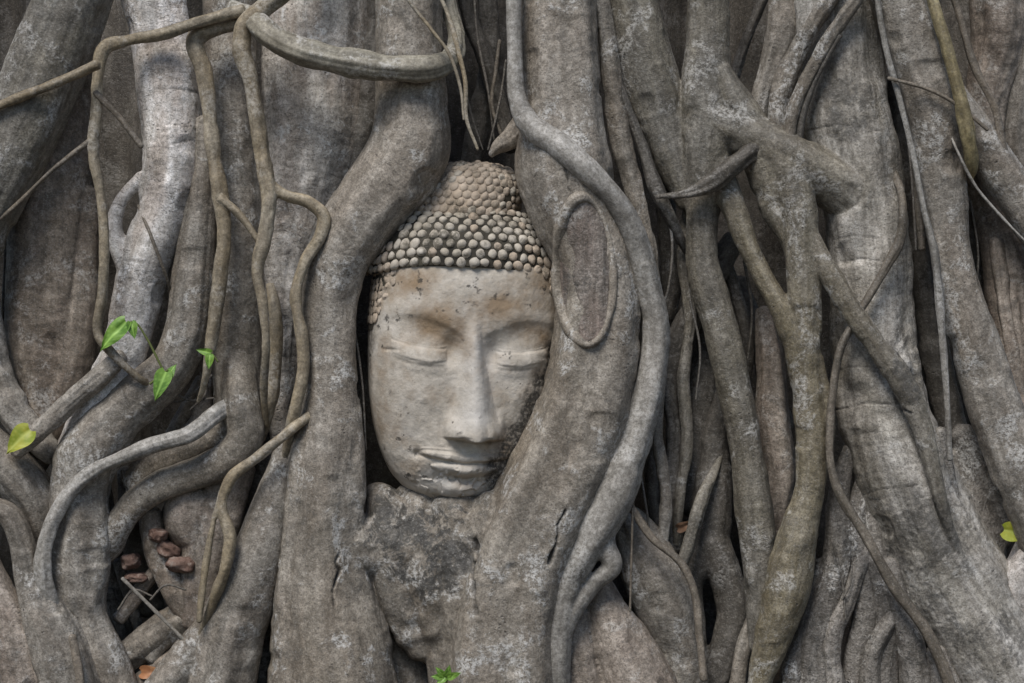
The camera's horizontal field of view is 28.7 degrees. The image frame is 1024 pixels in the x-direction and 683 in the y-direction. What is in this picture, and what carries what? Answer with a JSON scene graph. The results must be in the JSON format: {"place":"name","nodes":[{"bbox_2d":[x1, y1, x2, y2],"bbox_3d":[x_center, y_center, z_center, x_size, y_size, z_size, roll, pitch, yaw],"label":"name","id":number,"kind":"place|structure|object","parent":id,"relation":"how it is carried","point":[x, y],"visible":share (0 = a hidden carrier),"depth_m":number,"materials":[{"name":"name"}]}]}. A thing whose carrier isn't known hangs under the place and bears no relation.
{"place":"outdoors","nodes":[
{"label":"outdoors","id":0,"kind":"place"},
{"bbox_2d":[134,660,898,682],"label":"ground","id":1,"kind":"structure","parent":0,"point":[776,679],"depth_m":4.17,"materials":[{"name":"soil"}]},
{"bbox_2d":[431,665,459,682],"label":"seedling","id":2,"kind":"object","parent":1,"relation":"on","point":[442,676],"visible":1,"depth_m":3.81,"materials":[{"name":"green plant"}]},
{"bbox_2d":[0,0,1023,682],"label":"banyan tree","id":3,"kind":"object","parent":1,"relation":"on","point":[708,196],"visible":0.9,"depth_m":3.90,"materials":[{"name":"grey plant"}]},
{"bbox_2d":[6,423,35,453],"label":"leaf","id":4,"kind":"object","parent":3,"relation":"on","point":[22,435],"visible":1,"depth_m":3.87,"materials":[{"name":"green plant"}]},
{"bbox_2d":[0,139,87,220],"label":"twig","id":5,"kind":"object","parent":3,"relation":"attached to","point":[60,163],"visible":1,"depth_m":3.87,"materials":[{"name":"grey plant"}]},
{"bbox_2d":[68,634,84,682],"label":"vine","id":6,"kind":"object","parent":3,"relation":"hanging from","point":[76,658],"visible":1,"depth_m":3.84,"materials":[{"name":"grey plant"}]},
{"bbox_2d":[0,4,245,385],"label":"vine","id":7,"kind":"object","parent":3,"relation":"attached to","point":[104,49],"visible":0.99,"depth_m":3.87,"materials":[{"name":"brown plant"}]},
{"bbox_2d":[93,90,143,148],"bbox_3d":[-0.761,-0.430,3.868,0.098,0.114,0.013,0,0,0],"label":"twig","id":8,"kind":"object","parent":7,"relation":"attached to","point":[102,99],"visible":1,"depth_m":3.86,"materials":[{"name":"brown plant"}]},
{"bbox_2d":[100,316,162,367],"bbox_3d":[-0.736,0.001,3.861,0.122,0.103,0.019,0,0,0],"label":"leaf sprig","id":9,"kind":"object","parent":7,"relation":"attached to","point":[118,328],"visible":1,"depth_m":3.86,"materials":[{"name":"green plant"}]},
{"bbox_2d":[33,400,226,603],"bbox_3d":[-0.708,0.341,3.910,0.439,0.571,0.123,0,0,-19],"label":"vine","id":10,"kind":"object","parent":3,"relation":"attached to","point":[206,421],"visible":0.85,"depth_m":3.88,"materials":[{"name":"grey plant"}]},
{"bbox_2d":[124,571,147,582],"bbox_3d":[-0.749,0.470,3.992,0.048,0.022,0.063,0,0,0],"label":"brick fragment","id":11,"kind":"object","parent":3,"relation":"on","point":[136,577],"visible":0.99,"depth_m":3.97,"materials":[{"name":"brown brick"}]},
{"bbox_2d":[120,553,141,569],"bbox_3d":[-0.760,0.438,3.988,0.040,0.035,0.065,0,0,0],"label":"brick fragment","id":12,"kind":"object","parent":11,"relation":"on","point":[131,561],"visible":1,"depth_m":3.96,"materials":[{"name":"brown brick"}]},
{"bbox_2d":[139,665,155,678],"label":"dead leaf","id":13,"kind":"object","parent":3,"relation":"on","point":[146,671],"visible":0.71,"depth_m":3.96,"materials":[{"name":"brown plant"}]},
{"bbox_2d":[121,577,183,639],"bbox_3d":[-0.704,0.528,3.932,0.130,0.130,0.008,0,0,0],"label":"twig","id":14,"kind":"object","parent":3,"relation":"on","point":[153,608],"visible":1,"depth_m":3.93,"materials":[{"name":"grey wood"}]},
{"bbox_2d":[137,204,170,291],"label":"twig","id":15,"kind":"object","parent":3,"relation":"on","point":[156,250],"visible":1,"depth_m":3.92,"materials":[{"name":"grey wood"}]},
{"bbox_2d":[149,364,176,400],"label":"leaf sprig","id":16,"kind":"object","parent":3,"relation":"attached to","point":[161,381],"visible":1,"depth_m":3.86,"materials":[{"name":"green plant"}]},
{"bbox_2d":[165,556,194,572],"bbox_3d":[-0.656,0.442,3.967,0.060,0.036,0.063,0,0,0],"label":"brick fragment","id":17,"kind":"object","parent":3,"relation":"on","point":[180,564],"visible":1,"depth_m":3.94,"materials":[{"name":"brown brick"}]},
{"bbox_2d":[157,540,181,557],"bbox_3d":[-0.682,0.413,3.980,0.047,0.040,0.061,0,0,0],"label":"brick fragment","id":18,"kind":"object","parent":17,"relation":"on","point":[167,548],"visible":0.99,"depth_m":3.96,"materials":[{"name":"brown brick"}]},
{"bbox_2d":[148,528,168,542],"bbox_3d":[-0.702,0.384,3.973,0.042,0.033,0.059,0,0,0],"label":"brick fragment","id":19,"kind":"object","parent":18,"relation":"on","point":[157,535],"visible":1,"depth_m":3.95,"materials":[{"name":"brown brick"}]},
{"bbox_2d":[197,348,218,368],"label":"leaf sprig","id":20,"kind":"object","parent":3,"relation":"attached to","point":[209,356],"visible":1,"depth_m":3.87,"materials":[{"name":"green plant"}]},
{"bbox_2d":[186,19,257,402],"bbox_3d":[-0.560,-0.261,3.908,0.153,0.767,0.063,0,0,16],"label":"vine","id":21,"kind":"object","parent":3,"relation":"hanging from","point":[225,207],"visible":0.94,"depth_m":3.90,"materials":[{"name":"brown plant"}]},
{"bbox_2d":[196,412,309,635],"bbox_3d":[-0.508,0.371,3.889,0.247,0.474,0.062,0,0,6],"label":"vine","id":22,"kind":"object","parent":3,"relation":"attached to","point":[232,476],"visible":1,"depth_m":3.87,"materials":[{"name":"brown plant"}]},
{"bbox_2d":[264,282,282,440],"bbox_3d":[-0.481,0.041,3.970,0.034,0.317,0.064,0,0,-42],"label":"vine","id":23,"kind":"object","parent":3,"relation":"attached to","point":[275,333],"visible":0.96,"depth_m":3.95,"materials":[{"name":"brown plant"}]},
{"bbox_2d":[232,0,330,457],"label":"vine","id":24,"kind":"object","parent":3,"relation":"attached to","point":[272,190],"visible":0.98,"depth_m":3.87,"materials":[{"name":"brown plant"}]},
{"bbox_2d":[226,0,465,82],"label":"vine","id":25,"kind":"object","parent":3,"relation":"attached to","point":[267,32],"visible":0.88,"depth_m":3.82,"materials":[{"name":"grey plant"}]},
{"bbox_2d":[406,0,464,119],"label":"twig","id":26,"kind":"object","parent":25,"relation":"attached to","point":[427,24],"visible":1,"depth_m":3.81,"materials":[{"name":"brown plant"}]},
{"bbox_2d":[440,0,478,149],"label":"twig","id":27,"kind":"object","parent":3,"relation":"hanging from","point":[457,45],"visible":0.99,"depth_m":3.86,"materials":[{"name":"brown plant"}]},
{"bbox_2d":[365,160,554,497],"bbox_3d":[-0.096,-0.019,3.990,0.405,0.686,0.341,0,0,0],"label":"stone head","id":28,"kind":"object","parent":3,"relation":"on","point":[460,318],"visible":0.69,"depth_m":3.88},
{"bbox_2d":[490,39,501,134],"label":"twig","id":29,"kind":"object","parent":3,"relation":"attached to","point":[497,58],"visible":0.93,"depth_m":4.00,"materials":[{"name":"brown plant"}]},
{"bbox_2d":[629,503,633,611],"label":"twig","id":30,"kind":"object","parent":3,"relation":"hanging from","point":[631,552],"visible":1,"depth_m":3.88,"materials":[{"name":"grey wood"}]},
{"bbox_2d":[630,505,707,681],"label":"vine","id":31,"kind":"object","parent":3,"relation":"hanging from","point":[672,554],"visible":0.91,"depth_m":3.88,"materials":[{"name":"grey plant"}]},
{"bbox_2d":[675,521,687,532],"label":"dead leaf","id":32,"kind":"object","parent":3,"relation":"on","point":[681,526],"visible":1,"depth_m":4.00,"materials":[{"name":"brown plant"}]},
{"bbox_2d":[825,171,954,682],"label":"vine","id":33,"kind":"object","parent":3,"relation":"attached to","point":[905,602],"visible":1,"depth_m":3.85,"materials":[{"name":"grey plant"}]},
{"bbox_2d":[875,0,952,460],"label":"vine","id":34,"kind":"object","parent":3,"relation":"hanging from","point":[938,286],"visible":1,"depth_m":3.84,"materials":[{"name":"grey plant"}]},
{"bbox_2d":[887,77,988,130],"bbox_3d":[0.817,-0.455,3.832,0.194,0.105,0.008,0,0,0],"label":"twig","id":35,"kind":"object","parent":3,"relation":"on","point":[974,117],"visible":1,"depth_m":3.83,"materials":[{"name":"brown plant"}]},
{"bbox_2d":[927,0,978,178],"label":"vine","id":36,"kind":"object","parent":3,"relation":"attached to","point":[966,125],"visible":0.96,"depth_m":3.82,"materials":[{"name":"brown plant"}]},
{"bbox_2d":[951,0,1007,149],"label":"vine","id":37,"kind":"object","parent":3,"relation":"attached to","point":[981,80],"visible":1,"depth_m":3.87,"materials":[{"name":"grey plant"}]},
{"bbox_2d":[951,137,1023,240],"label":"twig","id":38,"kind":"object","parent":3,"relation":"attached to","point":[998,213],"visible":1,"depth_m":3.84,"materials":[{"name":"grey plant"}]},
{"bbox_2d":[1000,522,1016,541],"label":"leaf","id":39,"kind":"object","parent":3,"relation":"on","point":[1007,534],"visible":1,"depth_m":3.91,"materials":[{"name":"green plant"}]}
]}

